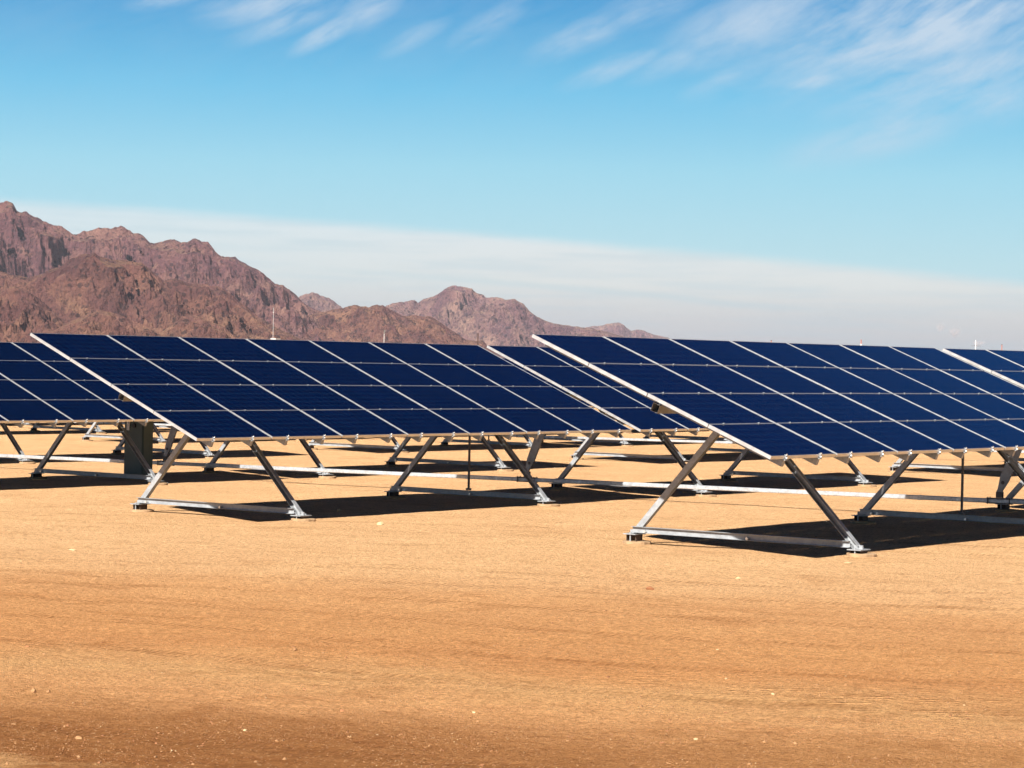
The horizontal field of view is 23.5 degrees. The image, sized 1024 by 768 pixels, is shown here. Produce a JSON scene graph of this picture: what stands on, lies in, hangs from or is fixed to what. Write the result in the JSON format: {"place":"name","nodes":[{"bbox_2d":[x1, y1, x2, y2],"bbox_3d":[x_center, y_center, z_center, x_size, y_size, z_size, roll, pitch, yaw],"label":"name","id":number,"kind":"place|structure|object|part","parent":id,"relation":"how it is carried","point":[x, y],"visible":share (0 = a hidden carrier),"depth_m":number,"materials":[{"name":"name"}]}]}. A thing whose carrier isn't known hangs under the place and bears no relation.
{"place":"outdoors","nodes":[
{"label":"outdoors","id":0,"kind":"place"},
{"bbox_2d":[0,201,334,340],"bbox_3d":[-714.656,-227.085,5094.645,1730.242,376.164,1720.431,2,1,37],"label":"mountains","id":1,"kind":"structure","parent":0,"point":[31,246],"depth_m":4930.93,"materials":[{"name":"brown stone"}]},
{"bbox_2d":[0,286,65,342],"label":"spur","id":2,"kind":"structure","parent":1,"relation":"attached to","point":[24,313],"depth_m":3017.60,"materials":[{"name":"brown stone"}]},
{"bbox_2d":[37,310,160,342],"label":"spur","id":3,"kind":"structure","parent":1,"relation":"attached to","point":[100,322],"depth_m":2942.62,"materials":[{"name":"brown stone"}]},
{"bbox_2d":[0,252,300,339],"bbox_3d":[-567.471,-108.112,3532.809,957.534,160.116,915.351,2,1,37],"label":"foothills","id":4,"kind":"structure","parent":1,"relation":"attached to","point":[71,289],"depth_m":3438.71,"materials":[{"name":"brown stone"}]},
{"bbox_2d":[159,314,238,338],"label":"spur","id":5,"kind":"structure","parent":1,"relation":"attached to","point":[191,325],"depth_m":3025.28,"materials":[{"name":"brown stone"}]},
{"bbox_2d":[298,292,341,311],"bbox_3d":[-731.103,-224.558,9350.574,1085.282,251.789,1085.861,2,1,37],"label":"distant peak","id":6,"kind":"structure","parent":0,"point":[317,301],"depth_m":9350.63,"materials":[{"name":"brown stone"}]},
{"bbox_2d":[297,305,501,357],"bbox_3d":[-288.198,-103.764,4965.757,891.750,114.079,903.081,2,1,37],"label":"hills","id":7,"kind":"structure","parent":0,"point":[354,323],"depth_m":4878.90,"materials":[{"name":"brown stone"}]},
{"bbox_2d":[385,285,621,357],"bbox_3d":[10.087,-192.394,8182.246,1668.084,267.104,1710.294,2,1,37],"label":"second range","id":8,"kind":"structure","parent":0,"point":[465,313],"depth_m":8026.47,"materials":[{"name":"brown stone"}]},
{"bbox_2d":[0,408,1023,767],"bbox_3d":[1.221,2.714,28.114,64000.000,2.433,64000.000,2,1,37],"label":"ground","id":9,"kind":"structure","parent":0,"point":[228,548],"depth_m":23.15,"materials":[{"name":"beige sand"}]},
{"bbox_2d":[30,422,170,433],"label":"solar tracker","id":10,"kind":"object","parent":9,"relation":"on","point":[36,426],"visible":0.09,"depth_m":88.02,"materials":[{"name":"metal"}]},
{"bbox_2d":[0,423,214,463],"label":"solar tracker","id":11,"kind":"object","parent":9,"relation":"on","point":[119,448],"visible":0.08,"depth_m":63.47,"materials":[{"name":"metal"}]},
{"bbox_2d":[122,421,152,478],"bbox_3d":[-7.719,1.332,50.852,0.680,1.445,0.400,2,1,37],"label":"control cabinet","id":12,"kind":"object","parent":9,"relation":"on","point":[141,435],"visible":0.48,"depth_m":50.71,"materials":[{"name":"grey metal"}]},
{"bbox_3d":[-7.813,1.254,50.723,0.500,1.160,0.035,2,1,37],"label":"door","id":13,"kind":"part","parent":12,"relation":"part of","materials":[{"name":"grey metal"}]},
{"bbox_2d":[81,422,404,443],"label":"solar tracker","id":14,"kind":"object","parent":9,"relation":"on","point":[87,435],"visible":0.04,"depth_m":77.18,"materials":[{"name":"metal"}]},
{"bbox_2d":[0,342,513,484],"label":"solar tracker","id":15,"kind":"object","parent":9,"relation":"on","point":[41,383],"visible":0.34,"depth_m":48.41,"materials":[{"name":"glass"}]},
{"bbox_2d":[271,308,280,339],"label":"mast","id":16,"kind":"object","parent":9,"relation":"on","point":[273,322],"visible":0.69,"depth_m":417.89,"materials":[{"name":"white metal"}]},
{"bbox_2d":[30,333,875,521],"bbox_3d":[0.836,0.893,45.410,3.808,3.175,22.646,2,1,37],"label":"solar tracker","id":17,"kind":"object","parent":9,"relation":"on","point":[209,392],"visible":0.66,"depth_m":40.75,"materials":[{"name":"glass"}]},
{"bbox_2d":[308,358,729,452],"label":"solar tracker","id":18,"kind":"object","parent":9,"relation":"on","point":[313,443],"visible":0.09,"depth_m":76.71,"materials":[{"name":"metal"}]},
{"bbox_2d":[616,419,711,433],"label":"solar tracker","id":19,"kind":"object","parent":9,"relation":"on","point":[630,432],"visible":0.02,"depth_m":96.17,"materials":[{"name":"metal"}]},
{"bbox_2d":[570,414,801,463],"bbox_3d":[8.468,0.889,71.893,3.806,3.163,22.648,2,1,37],"label":"solar tracker","id":20,"kind":"object","parent":9,"relation":"on","point":[647,456],"visible":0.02,"depth_m":64.92,"materials":[{"name":"metal"}]},
{"bbox_2d":[532,334,1023,557],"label":"solar tracker","id":21,"kind":"object","parent":9,"relation":"on","point":[780,404],"visible":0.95,"depth_m":33.41,"materials":[{"name":"glass"}]},
{"bbox_2d":[0,454,1023,504],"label":"drive rod","id":22,"kind":"object","parent":21,"relation":"attached to","point":[999,499],"visible":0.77,"depth_m":45.14,"materials":[{"name":"metal"}]},
{"bbox_2d":[888,458,1023,471],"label":"solar tracker","id":23,"kind":"object","parent":9,"relation":"on","point":[894,468],"visible":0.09,"depth_m":58.88,"materials":[{"name":"metal"}]},
{"bbox_2d":[62,422,1023,452],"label":"drive rod","id":24,"kind":"object","parent":23,"relation":"attached to","point":[627,439],"visible":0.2,"depth_m":76.05,"materials":[{"name":"metal"}]},
{"bbox_2d":[0,0,1023,354],"label":"sky","id":25,"kind":"structure","parent":0,"point":[837,172],"materials":[{"name":"blue"}]},
{"bbox_2d":[586,322,669,338],"bbox_3d":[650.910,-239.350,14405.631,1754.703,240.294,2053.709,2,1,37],"label":"range","id":26,"kind":"structure","parent":0,"point":[619,329],"depth_m":14262.51,"materials":[{"name":"brown stone"}]}
]}

